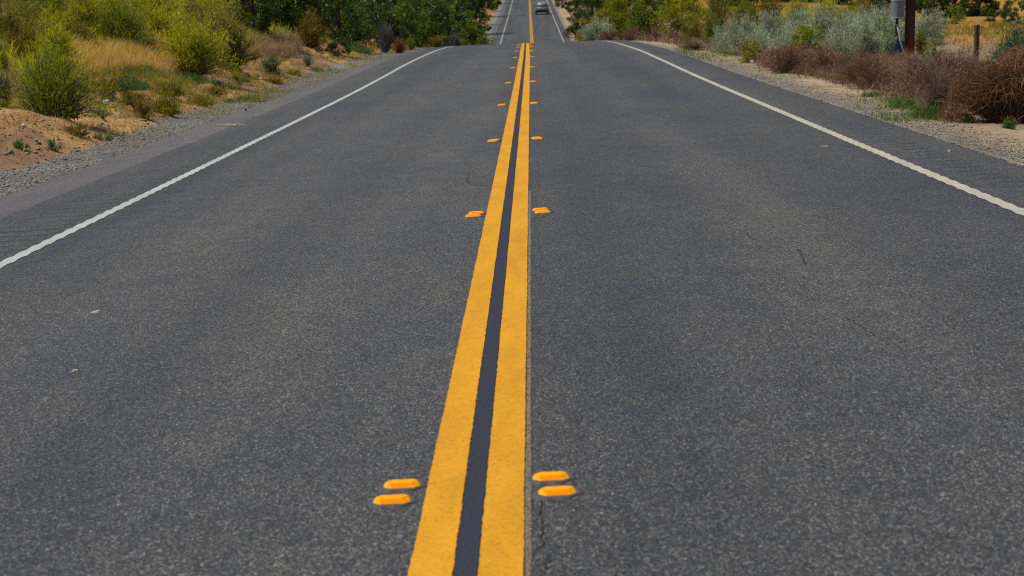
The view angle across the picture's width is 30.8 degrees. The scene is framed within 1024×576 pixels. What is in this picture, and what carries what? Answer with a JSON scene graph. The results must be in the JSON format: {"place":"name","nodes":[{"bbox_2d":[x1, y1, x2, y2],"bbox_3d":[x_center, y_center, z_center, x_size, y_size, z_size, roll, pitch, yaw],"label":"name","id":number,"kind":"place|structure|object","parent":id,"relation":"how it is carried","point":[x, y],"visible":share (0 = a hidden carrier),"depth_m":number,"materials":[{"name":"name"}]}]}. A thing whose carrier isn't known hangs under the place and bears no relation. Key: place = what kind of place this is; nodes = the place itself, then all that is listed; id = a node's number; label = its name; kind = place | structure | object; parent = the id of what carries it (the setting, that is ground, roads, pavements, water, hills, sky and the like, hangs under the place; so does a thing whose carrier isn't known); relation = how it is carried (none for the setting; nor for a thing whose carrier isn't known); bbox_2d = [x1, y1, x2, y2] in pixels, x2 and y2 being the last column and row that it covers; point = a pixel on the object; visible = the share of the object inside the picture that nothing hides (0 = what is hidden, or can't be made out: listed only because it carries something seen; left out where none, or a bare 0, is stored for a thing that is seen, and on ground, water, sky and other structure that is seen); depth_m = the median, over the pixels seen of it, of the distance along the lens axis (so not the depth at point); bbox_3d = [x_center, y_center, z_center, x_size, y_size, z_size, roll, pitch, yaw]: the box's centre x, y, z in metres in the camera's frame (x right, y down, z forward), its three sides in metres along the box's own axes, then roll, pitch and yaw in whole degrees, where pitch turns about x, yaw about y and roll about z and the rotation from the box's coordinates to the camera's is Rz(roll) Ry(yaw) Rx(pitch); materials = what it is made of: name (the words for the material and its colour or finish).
{"place":"outdoors","nodes":[
{"label":"outdoors","id":0,"kind":"place"},
{"bbox_2d":[0,45,311,176],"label":"gravel","id":1,"kind":"structure","parent":0,"point":[23,125],"depth_m":23.07,"materials":[{"name":"gravel"}]},
{"bbox_2d":[0,68,347,197],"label":"gravel","id":2,"kind":"structure","parent":0,"point":[65,159],"depth_m":22.20,"materials":[{"name":"gravel"}]},
{"bbox_2d":[97,29,392,110],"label":"dry grass","id":3,"kind":"structure","parent":0,"point":[326,57],"depth_m":46.77,"materials":[{"name":"yellow plant"}]},
{"bbox_2d":[0,0,507,217],"bbox_3d":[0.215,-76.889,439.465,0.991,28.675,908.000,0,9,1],"label":"road shoulder","id":4,"kind":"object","parent":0,"point":[27,197],"visible":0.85,"depth_m":21.23},
{"bbox_2d":[246,25,306,60],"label":"dry grass","id":5,"kind":"structure","parent":0,"point":[283,43],"depth_m":50.09,"materials":[{"name":"plant"}]},
{"bbox_2d":[0,0,1023,575],"bbox_3d":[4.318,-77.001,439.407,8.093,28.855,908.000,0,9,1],"label":"road","id":6,"kind":"structure","parent":0,"point":[258,352],"depth_m":7.88,"materials":[{"name":"asphalt"}]},
{"bbox_2d":[0,0,512,267],"bbox_3d":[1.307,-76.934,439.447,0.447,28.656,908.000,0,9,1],"label":"white edge line","id":7,"kind":"object","parent":6,"relation":"on","point":[14,258],"visible":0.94,"depth_m":16.00,"materials":[{"name":"paint"}]},
{"bbox_2d":[366,494,418,508],"bbox_3d":[-0.337,0.598,5.256,0.153,0.018,0.146,-3,9,1],"label":"road marker","id":8,"kind":"object","parent":6,"relation":"on","point":[392,501],"visible":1,"depth_m":5.23,"materials":[{"name":"plastic"}]},
{"bbox_2d":[377,479,426,492],"bbox_3d":[-0.320,0.571,5.423,0.153,0.018,0.146,-3,9,1],"label":"road marker","id":9,"kind":"object","parent":6,"relation":"on","point":[401,486],"visible":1,"depth_m":5.40,"materials":[{"name":"plastic"}]},
{"bbox_2d":[408,2,531,575],"bbox_3d":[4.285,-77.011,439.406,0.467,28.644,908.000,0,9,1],"label":"yellow centre line","id":10,"kind":"object","parent":6,"relation":"on","point":[435,546],"visible":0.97,"depth_m":6.41,"materials":[{"name":"paint"}]},
{"bbox_2d":[453,0,531,575],"bbox_3d":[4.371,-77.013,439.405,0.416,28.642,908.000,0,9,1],"label":"black centre strip","id":11,"kind":"object","parent":6,"relation":"on","point":[466,558],"visible":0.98,"depth_m":6.39,"materials":[{"name":"asphalt"}]},
{"bbox_2d":[478,2,532,575],"bbox_3d":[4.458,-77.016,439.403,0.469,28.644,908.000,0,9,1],"label":"yellow centre line","id":12,"kind":"object","parent":6,"relation":"on","point":[502,547],"visible":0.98,"depth_m":6.36,"materials":[{"name":"paint"}]},
{"bbox_2d":[524,191,531,575],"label":"faded line edge","id":13,"kind":"object","parent":6,"relation":"on","point":[528,532],"visible":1,"depth_m":6.07,"materials":[{"name":"paint"}]},
{"bbox_2d":[527,471,576,484],"bbox_3d":[0.115,0.548,5.416,0.153,0.018,0.146,-3,8,3],"label":"road marker","id":14,"kind":"object","parent":6,"relation":"on","point":[551,478],"visible":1,"depth_m":5.39,"materials":[{"name":"plastic"}]},
{"bbox_2d":[531,485,583,500],"bbox_3d":[0.130,0.572,5.247,0.153,0.018,0.146,-3,9,1],"label":"road marker","id":15,"kind":"object","parent":6,"relation":"on","point":[560,492],"visible":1,"depth_m":5.22,"materials":[{"name":"plastic"}]},
{"bbox_2d":[547,1,1023,214],"bbox_3d":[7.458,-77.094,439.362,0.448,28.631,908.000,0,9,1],"label":"white edge line","id":16,"kind":"object","parent":6,"relation":"on","point":[989,198],"visible":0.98,"depth_m":15.52,"materials":[{"name":"paint"}]},
{"bbox_2d":[0,0,1023,196],"bbox_3d":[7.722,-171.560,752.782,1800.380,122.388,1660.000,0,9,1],"label":"ground","id":17,"kind":"structure","parent":0,"point":[20,117],"depth_m":26.38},
{"bbox_2d":[0,0,29,44],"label":"broom shrub","id":18,"kind":"object","parent":17,"relation":"on","point":[8,20],"visible":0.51,"depth_m":31.27,"materials":[{"name":"green plant"}]},
{"bbox_2d":[0,0,60,35],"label":"olive shrub","id":19,"kind":"object","parent":17,"relation":"on","point":[28,19],"visible":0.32,"depth_m":32.06,"materials":[{"name":"green plant"}]},
{"bbox_2d":[0,11,70,58],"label":"olive shrub","id":20,"kind":"object","parent":17,"relation":"on","point":[23,37],"visible":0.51,"depth_m":29.73,"materials":[{"name":"green plant"}]},
{"bbox_2d":[19,0,73,28],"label":"broom shrub","id":21,"kind":"object","parent":17,"relation":"on","point":[56,2],"visible":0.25,"depth_m":34.50,"materials":[{"name":"green plant"}]},
{"bbox_2d":[21,16,87,69],"bbox_3d":[-7.252,-3.875,29.382,1.129,0.895,0.819,0,9,1],"label":"broom shrub","id":22,"kind":"object","parent":17,"relation":"on","point":[59,39],"visible":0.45,"depth_m":29.33,"materials":[{"name":"green plant"}]},
{"bbox_2d":[0,39,120,119],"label":"broom shrub","id":23,"kind":"object","parent":17,"relation":"on","point":[57,94],"visible":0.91,"depth_m":24.28,"materials":[{"name":"green plant"}]},
{"bbox_2d":[25,0,101,40],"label":"broom shrub","id":24,"kind":"object","parent":17,"relation":"on","point":[53,16],"visible":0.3,"depth_m":34.17,"materials":[{"name":"green plant"}]},
{"bbox_2d":[58,17,104,47],"bbox_3d":[-8.029,-4.713,34.303,0.870,0.632,1.033,-4,10,-26],"label":"olive shrub","id":25,"kind":"object","parent":17,"relation":"on","point":[78,27],"visible":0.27,"depth_m":34.19,"materials":[{"name":"green plant"}]},
{"bbox_2d":[61,0,115,35],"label":"broom shrub","id":26,"kind":"object","parent":17,"relation":"on","point":[84,7],"visible":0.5,"depth_m":36.60,"materials":[{"name":"green plant"}]},
{"bbox_2d":[82,77,120,93],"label":"weed clump","id":27,"kind":"object","parent":17,"relation":"on","point":[109,87],"visible":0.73,"depth_m":28.81,"materials":[{"name":"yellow plant"}]},
{"bbox_2d":[84,0,166,47],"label":"broom shrub","id":28,"kind":"object","parent":17,"relation":"on","point":[122,24],"visible":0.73,"depth_m":36.38,"materials":[{"name":"green plant"}]},
{"bbox_2d":[101,74,154,90],"bbox_3d":[-6.125,-3.280,29.428,0.895,0.305,0.808,-4,10,-27],"label":"weed clump","id":29,"kind":"object","parent":17,"relation":"on","point":[129,84],"visible":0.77,"depth_m":29.34,"materials":[{"name":"green plant"}]},
{"bbox_2d":[66,29,191,77],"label":"dry grass","id":30,"kind":"structure","parent":17,"relation":"on","point":[133,57],"depth_m":33.84,"materials":[{"name":"plant"}]},
{"bbox_2d":[74,61,198,99],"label":"grass","id":31,"kind":"structure","parent":17,"relation":"on","point":[113,73],"depth_m":31.84,"materials":[{"name":"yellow plant"}]},
{"bbox_2d":[130,95,153,118],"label":"olive shrub","id":32,"kind":"object","parent":17,"relation":"on","point":[139,105],"visible":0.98,"depth_m":27.01,"materials":[{"name":"green plant"}]},
{"bbox_2d":[0,6,294,85],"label":"scrub grass","id":33,"kind":"structure","parent":17,"relation":"on","point":[92,40],"depth_m":32.92,"materials":[{"name":"yellow plant"}]},
{"bbox_2d":[121,0,206,26],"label":"broom shrub","id":34,"kind":"object","parent":17,"relation":"on","point":[169,6],"visible":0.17,"depth_m":42.10,"materials":[{"name":"green plant"}]},
{"bbox_2d":[133,0,195,37],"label":"broom shrub","id":35,"kind":"object","parent":17,"relation":"on","point":[157,15],"visible":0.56,"depth_m":40.18,"materials":[{"name":"green plant"}]},
{"bbox_2d":[148,91,182,115],"bbox_3d":[-5.312,-2.833,28.344,0.650,0.398,0.490,0,9,1],"label":"weed clump","id":36,"kind":"object","parent":17,"relation":"on","point":[161,106],"visible":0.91,"depth_m":28.29,"materials":[{"name":"green plant"}]},
{"bbox_2d":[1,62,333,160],"bbox_3d":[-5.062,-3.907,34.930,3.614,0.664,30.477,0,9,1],"label":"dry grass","id":37,"kind":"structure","parent":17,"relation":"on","point":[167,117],"depth_m":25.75,"materials":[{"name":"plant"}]},
{"bbox_2d":[149,79,188,96],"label":"weed clump","id":38,"kind":"object","parent":17,"relation":"on","point":[174,88],"visible":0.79,"depth_m":30.80,"materials":[{"name":"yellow plant"}]},
{"bbox_2d":[86,61,293,124],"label":"grass","id":39,"kind":"structure","parent":17,"relation":"on","point":[203,89],"depth_m":32.76,"materials":[{"name":"green plant"}]},
{"bbox_2d":[164,0,221,28],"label":"broom shrub","id":40,"kind":"object","parent":17,"relation":"on","point":[201,10],"visible":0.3,"depth_m":44.54,"materials":[{"name":"green plant"}]},
{"bbox_2d":[149,1,249,74],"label":"broom shrub","id":41,"kind":"object","parent":17,"relation":"on","point":[193,48],"visible":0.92,"depth_m":36.18,"materials":[{"name":"green plant"}]},
{"bbox_2d":[178,0,236,32],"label":"broom shrub","id":42,"kind":"object","parent":17,"relation":"on","point":[212,5],"visible":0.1,"depth_m":46.30,"materials":[{"name":"green plant"}]},
{"bbox_2d":[202,1,269,65],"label":"olive shrub","id":43,"kind":"object","parent":17,"relation":"on","point":[238,45],"visible":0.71,"depth_m":40.14,"materials":[{"name":"green plant"}]},
{"bbox_2d":[64,47,412,144],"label":"grass","id":44,"kind":"structure","parent":17,"relation":"on","point":[354,65],"depth_m":38.71,"materials":[{"name":"green plant"}]},
{"bbox_2d":[223,0,282,35],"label":"oak tree","id":45,"kind":"object","parent":17,"relation":"on","point":[252,22],"visible":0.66,"depth_m":51.47,"materials":[{"name":"green plant"}]},
{"bbox_2d":[259,49,286,75],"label":"sagebrush","id":46,"kind":"object","parent":17,"relation":"on","point":[270,65],"visible":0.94,"depth_m":41.98,"materials":[{"name":"green plant"}]},
{"bbox_2d":[261,2,327,34],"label":"oak tree","id":47,"kind":"object","parent":17,"relation":"on","point":[297,16],"visible":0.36,"depth_m":57.13,"materials":[{"name":"green plant"}]},
{"bbox_2d":[254,0,334,36],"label":"oak tree","id":48,"kind":"object","parent":17,"relation":"on","point":[314,4],"visible":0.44,"depth_m":56.94,"materials":[{"name":"green plant"}]},
{"bbox_2d":[291,7,332,46],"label":"olive shrub","id":49,"kind":"object","parent":17,"relation":"on","point":[311,30],"visible":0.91,"depth_m":54.93,"materials":[{"name":"green plant"}]},
{"bbox_2d":[321,36,352,56],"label":"leafy shrub","id":50,"kind":"object","parent":17,"relation":"on","point":[332,45],"visible":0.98,"depth_m":55.59,"materials":[{"name":"green plant"}]},
{"bbox_2d":[306,0,378,46],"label":"oak tree","id":51,"kind":"object","parent":17,"relation":"on","point":[355,15],"visible":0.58,"depth_m":63.14,"materials":[{"name":"green plant"}]},
{"bbox_2d":[374,20,395,52],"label":"dead brush","id":52,"kind":"object","parent":17,"relation":"on","point":[385,44],"visible":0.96,"depth_m":65.52,"materials":[{"name":"plant"}]},
{"bbox_2d":[343,0,428,47],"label":"oak tree","id":53,"kind":"object","parent":17,"relation":"on","point":[388,15],"visible":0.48,"depth_m":70.12,"materials":[{"name":"green plant"}]},
{"bbox_2d":[381,0,438,47],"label":"oak tree","id":54,"kind":"object","parent":17,"relation":"on","point":[423,3],"visible":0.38,"depth_m":78.07,"materials":[{"name":"green plant"}]},
{"bbox_2d":[406,0,466,47],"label":"oak tree","id":55,"kind":"object","parent":17,"relation":"on","point":[438,17],"visible":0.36,"depth_m":89.11,"materials":[{"name":"green plant"}]},
{"bbox_2d":[435,1,495,45],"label":"oak tree","id":56,"kind":"object","parent":17,"relation":"on","point":[472,39],"visible":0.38,"depth_m":116.69,"materials":[{"name":"green plant"}]},
{"bbox_2d":[457,0,498,32],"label":"oak tree","id":57,"kind":"object","parent":17,"relation":"on","point":[476,8],"visible":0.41,"depth_m":202.31,"materials":[{"name":"green plant"}]},
{"bbox_2d":[563,0,589,37],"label":"oak tree","id":58,"kind":"object","parent":17,"relation":"on","point":[571,28],"visible":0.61,"depth_m":188.06,"materials":[{"name":"green plant"}]},
{"bbox_2d":[577,0,613,40],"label":"oak tree","id":59,"kind":"object","parent":17,"relation":"on","point":[592,5],"visible":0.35,"depth_m":163.12,"materials":[{"name":"green plant"}]},
{"bbox_2d":[574,16,618,40],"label":"sagebrush","id":60,"kind":"object","parent":17,"relation":"on","point":[597,27],"visible":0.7,"depth_m":94.14,"materials":[{"name":"green plant"}]},
{"bbox_2d":[594,0,648,39],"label":"leafy shrub","id":61,"kind":"object","parent":17,"relation":"on","point":[616,17],"visible":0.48,"depth_m":106.74,"materials":[{"name":"green plant"}]},
{"bbox_2d":[620,0,680,38],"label":"leafy shrub","id":62,"kind":"object","parent":17,"relation":"on","point":[639,11],"visible":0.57,"depth_m":102.78,"materials":[{"name":"green plant"}]},
{"bbox_2d":[645,0,706,34],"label":"leafy shrub","id":63,"kind":"object","parent":17,"relation":"on","point":[670,12],"visible":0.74,"depth_m":96.86,"materials":[{"name":"green plant"}]},
{"bbox_2d":[622,31,753,56],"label":"dry brush","id":64,"kind":"object","parent":17,"relation":"on","point":[674,41],"visible":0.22,"depth_m":62.98,"materials":[{"name":"brown plant"}]},
{"bbox_2d":[677,15,709,44],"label":"olive shrub","id":65,"kind":"object","parent":17,"relation":"on","point":[693,31],"visible":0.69,"depth_m":55.51,"materials":[{"name":"green plant"}]},
{"bbox_2d":[700,8,722,44],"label":"olive shrub","id":66,"kind":"object","parent":17,"relation":"on","point":[709,27],"visible":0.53,"depth_m":57.42,"materials":[{"name":"green plant"}]},
{"bbox_2d":[698,0,735,31],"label":"olive shrub","id":67,"kind":"object","parent":17,"relation":"on","point":[716,7],"visible":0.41,"depth_m":83.12,"materials":[{"name":"green plant"}]},
{"bbox_2d":[705,22,730,53],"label":"sagebrush","id":68,"kind":"object","parent":17,"relation":"on","point":[718,35],"visible":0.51,"depth_m":45.64,"materials":[{"name":"green plant"}]},
{"bbox_2d":[715,6,761,54],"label":"sagebrush","id":69,"kind":"object","parent":17,"relation":"on","point":[732,33],"visible":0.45,"depth_m":44.57,"materials":[{"name":"green plant"}]},
{"bbox_2d":[723,0,761,28],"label":"broom shrub","id":70,"kind":"object","parent":17,"relation":"on","point":[741,7],"visible":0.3,"depth_m":77.15,"materials":[{"name":"green plant"}]},
{"bbox_2d":[737,40,762,62],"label":"leafy shrub","id":71,"kind":"object","parent":17,"relation":"on","point":[745,48],"visible":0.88,"depth_m":39.11,"materials":[{"name":"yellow plant"}]},
{"bbox_2d":[729,26,777,55],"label":"sagebrush","id":72,"kind":"object","parent":17,"relation":"on","point":[762,40],"visible":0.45,"depth_m":43.46,"materials":[{"name":"green plant"}]},
{"bbox_2d":[754,4,787,45],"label":"sagebrush","id":73,"kind":"object","parent":17,"relation":"on","point":[769,21],"visible":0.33,"depth_m":46.52,"materials":[{"name":"green plant"}]},
{"bbox_2d":[758,40,806,73],"bbox_3d":[4.984,-4.169,33.598,0.950,0.654,0.787,-3,9,-21],"label":"russet brush","id":74,"kind":"object","parent":17,"relation":"on","point":[786,59],"visible":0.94,"depth_m":33.44,"materials":[{"name":"brown plant"}]},
{"bbox_2d":[765,22,821,53],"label":"sagebrush","id":75,"kind":"object","parent":17,"relation":"on","point":[787,41],"visible":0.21,"depth_m":40.94,"materials":[{"name":"green plant"}]},
{"bbox_2d":[790,24,826,52],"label":"leafy shrub","id":76,"kind":"object","parent":17,"relation":"on","point":[809,32],"visible":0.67,"depth_m":40.66,"materials":[{"name":"green plant"}]},
{"bbox_2d":[789,39,849,75],"bbox_3d":[5.373,-3.990,32.192,1.224,0.712,0.822,0,9,1],"label":"russet brush","id":77,"kind":"object","parent":17,"relation":"on","point":[823,58],"visible":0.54,"depth_m":32.13,"materials":[{"name":"brown plant"}]},
{"bbox_2d":[802,0,836,44],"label":"sagebrush","id":78,"kind":"object","parent":17,"relation":"on","point":[821,22],"visible":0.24,"depth_m":45.48,"materials":[{"name":"green plant"}]},
{"bbox_2d":[816,23,860,55],"bbox_3d":[7.088,-5.221,39.579,1.457,0.858,1.190,-5,10,-30],"label":"sagebrush","id":79,"kind":"object","parent":17,"relation":"on","point":[836,39],"visible":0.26,"depth_m":39.51,"materials":[{"name":"green plant"}]},
{"bbox_2d":[825,0,859,43],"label":"sagebrush","id":80,"kind":"object","parent":17,"relation":"on","point":[841,22],"visible":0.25,"depth_m":41.61,"materials":[{"name":"green plant"}]},
{"bbox_2d":[803,43,888,78],"bbox_3d":[5.660,-3.737,30.741,1.635,0.658,1.508,0,9,1],"label":"russet brush","id":81,"kind":"object","parent":17,"relation":"on","point":[849,60],"visible":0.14,"depth_m":30.75,"materials":[{"name":"brown plant"}]},
{"bbox_2d":[832,10,885,58],"bbox_3d":[7.064,-5.091,37.690,1.164,1.103,0.853,0,9,1],"label":"sagebrush","id":82,"kind":"object","parent":17,"relation":"on","point":[870,41],"visible":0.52,"depth_m":37.59,"materials":[{"name":"green plant"}]},
{"bbox_2d":[736,46,994,113],"bbox_3d":[6.839,-3.891,32.266,4.140,0.547,24.873,0,9,1],"label":"dry brush","id":83,"kind":"object","parent":17,"relation":"on","point":[848,82],"visible":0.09,"depth_m":30.11,"materials":[{"name":"brown plant"}]},
{"bbox_2d":[827,53,911,87],"bbox_3d":[5.473,-3.211,27.221,1.286,0.561,1.483,-6,11,-35],"label":"dead brush","id":84,"kind":"object","parent":17,"relation":"on","point":[853,71],"visible":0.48,"depth_m":27.20,"materials":[{"name":"plant"}]},
{"bbox_2d":[849,62,902,89],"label":"dead brush","id":85,"kind":"object","parent":17,"relation":"on","point":[887,74],"visible":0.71,"depth_m":26.82,"materials":[{"name":"plant"}]},
{"bbox_2d":[866,0,901,40],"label":"sagebrush","id":86,"kind":"object","parent":17,"relation":"on","point":[878,19],"visible":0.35,"depth_m":43.51,"materials":[{"name":"green plant"}]},
{"bbox_2d":[874,22,898,59],"bbox_3d":[7.668,-5.052,38.210,0.662,0.875,0.486,-7,11,-40],"label":"sagebrush","id":87,"kind":"object","parent":17,"relation":"on","point":[889,44],"visible":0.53,"depth_m":38.11,"materials":[{"name":"green plant"}]},
{"bbox_2d":[902,0,915,55],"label":"utility pole","id":88,"kind":"object","parent":17,"relation":"on","point":[909,20],"visible":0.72,"depth_m":40.42,"materials":[{"name":"brown wood"}]},
{"bbox_2d":[891,0,905,55],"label":"standpipe","id":89,"kind":"object","parent":88,"relation":"attached to","point":[897,10],"visible":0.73,"depth_m":38.91,"materials":[{"name":"grey metal"}]},
{"bbox_2d":[864,47,969,99],"bbox_3d":[5.496,-2.794,24.294,1.782,0.740,1.121,0,9,1],"label":"russet brush","id":90,"kind":"object","parent":17,"relation":"on","point":[917,79],"visible":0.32,"depth_m":24.24,"materials":[{"name":"brown plant"}]},
{"bbox_2d":[911,59,954,108],"bbox_3d":[4.716,-2.215,20.440,0.543,0.702,0.514,-4,9,-22],"label":"dead brush","id":91,"kind":"object","parent":17,"relation":"on","point":[933,95],"visible":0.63,"depth_m":20.38,"materials":[{"name":"brown plant"}]},
{"bbox_2d":[916,0,952,18],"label":"oak tree","id":92,"kind":"object","parent":17,"relation":"on","point":[921,5],"visible":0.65,"depth_m":102.46,"materials":[{"name":"green plant"}]},
{"bbox_2d":[915,1,954,46],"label":"sagebrush","id":93,"kind":"object","parent":17,"relation":"on","point":[932,27],"visible":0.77,"depth_m":45.48,"materials":[{"name":"green plant"}]},
{"bbox_2d":[909,100,962,119],"bbox_3d":[4.603,-1.950,20.249,0.672,0.239,0.573,-8,11,-41],"label":"weed clump","id":94,"kind":"object","parent":17,"relation":"on","point":[927,111],"visible":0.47,"depth_m":20.15,"materials":[{"name":"green plant"}]},
{"bbox_2d":[919,44,988,83],"bbox_3d":[5.969,-2.935,24.950,1.232,0.694,1.042,0,9,1],"label":"dead brush","id":95,"kind":"object","parent":17,"relation":"on","point":[960,57],"visible":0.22,"depth_m":24.82,"materials":[{"name":"plant"}]},
{"bbox_2d":[930,42,1023,124],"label":"dead brush","id":96,"kind":"object","parent":17,"relation":"on","point":[994,93],"visible":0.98,"depth_m":19.41,"materials":[{"name":"brown plant"}]},
{"bbox_2d":[956,0,1000,16],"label":"oak tree","id":97,"kind":"object","parent":17,"relation":"on","point":[974,10],"visible":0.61,"depth_m":104.28,"materials":[{"name":"green plant"}]},
{"bbox_2d":[988,9,1023,59],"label":"sagebrush","id":98,"kind":"object","parent":17,"relation":"on","point":[1014,33],"visible":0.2,"depth_m":29.73,"materials":[{"name":"green plant"}]},
{"bbox_2d":[756,0,787,24],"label":"olive shrub","id":99,"kind":"object","parent":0,"point":[772,4],"visible":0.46,"depth_m":84.99,"materials":[{"name":"green plant"}]},
{"bbox_2d":[672,45,927,109],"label":"grass","id":100,"kind":"structure","parent":0,"point":[688,51],"depth_m":39.06,"materials":[{"name":"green plant"}]},
{"bbox_2d":[686,55,1023,165],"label":"gravel","id":101,"kind":"structure","parent":0,"point":[858,107],"depth_m":19.41,"materials":[{"name":"gravel"}]},
{"bbox_2d":[759,19,1023,42],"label":"dry grass","id":102,"kind":"structure","parent":0,"point":[973,30],"depth_m":63.44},
{"bbox_2d":[855,91,989,126],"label":"grass","id":103,"kind":"structure","parent":0,"point":[904,115],"depth_m":20.58,"materials":[{"name":"green plant"}]},
{"bbox_2d":[833,22,1022,53],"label":"grass","id":104,"kind":"structure","parent":0,"point":[972,28],"depth_m":53.26,"materials":[{"name":"yellow plant"}]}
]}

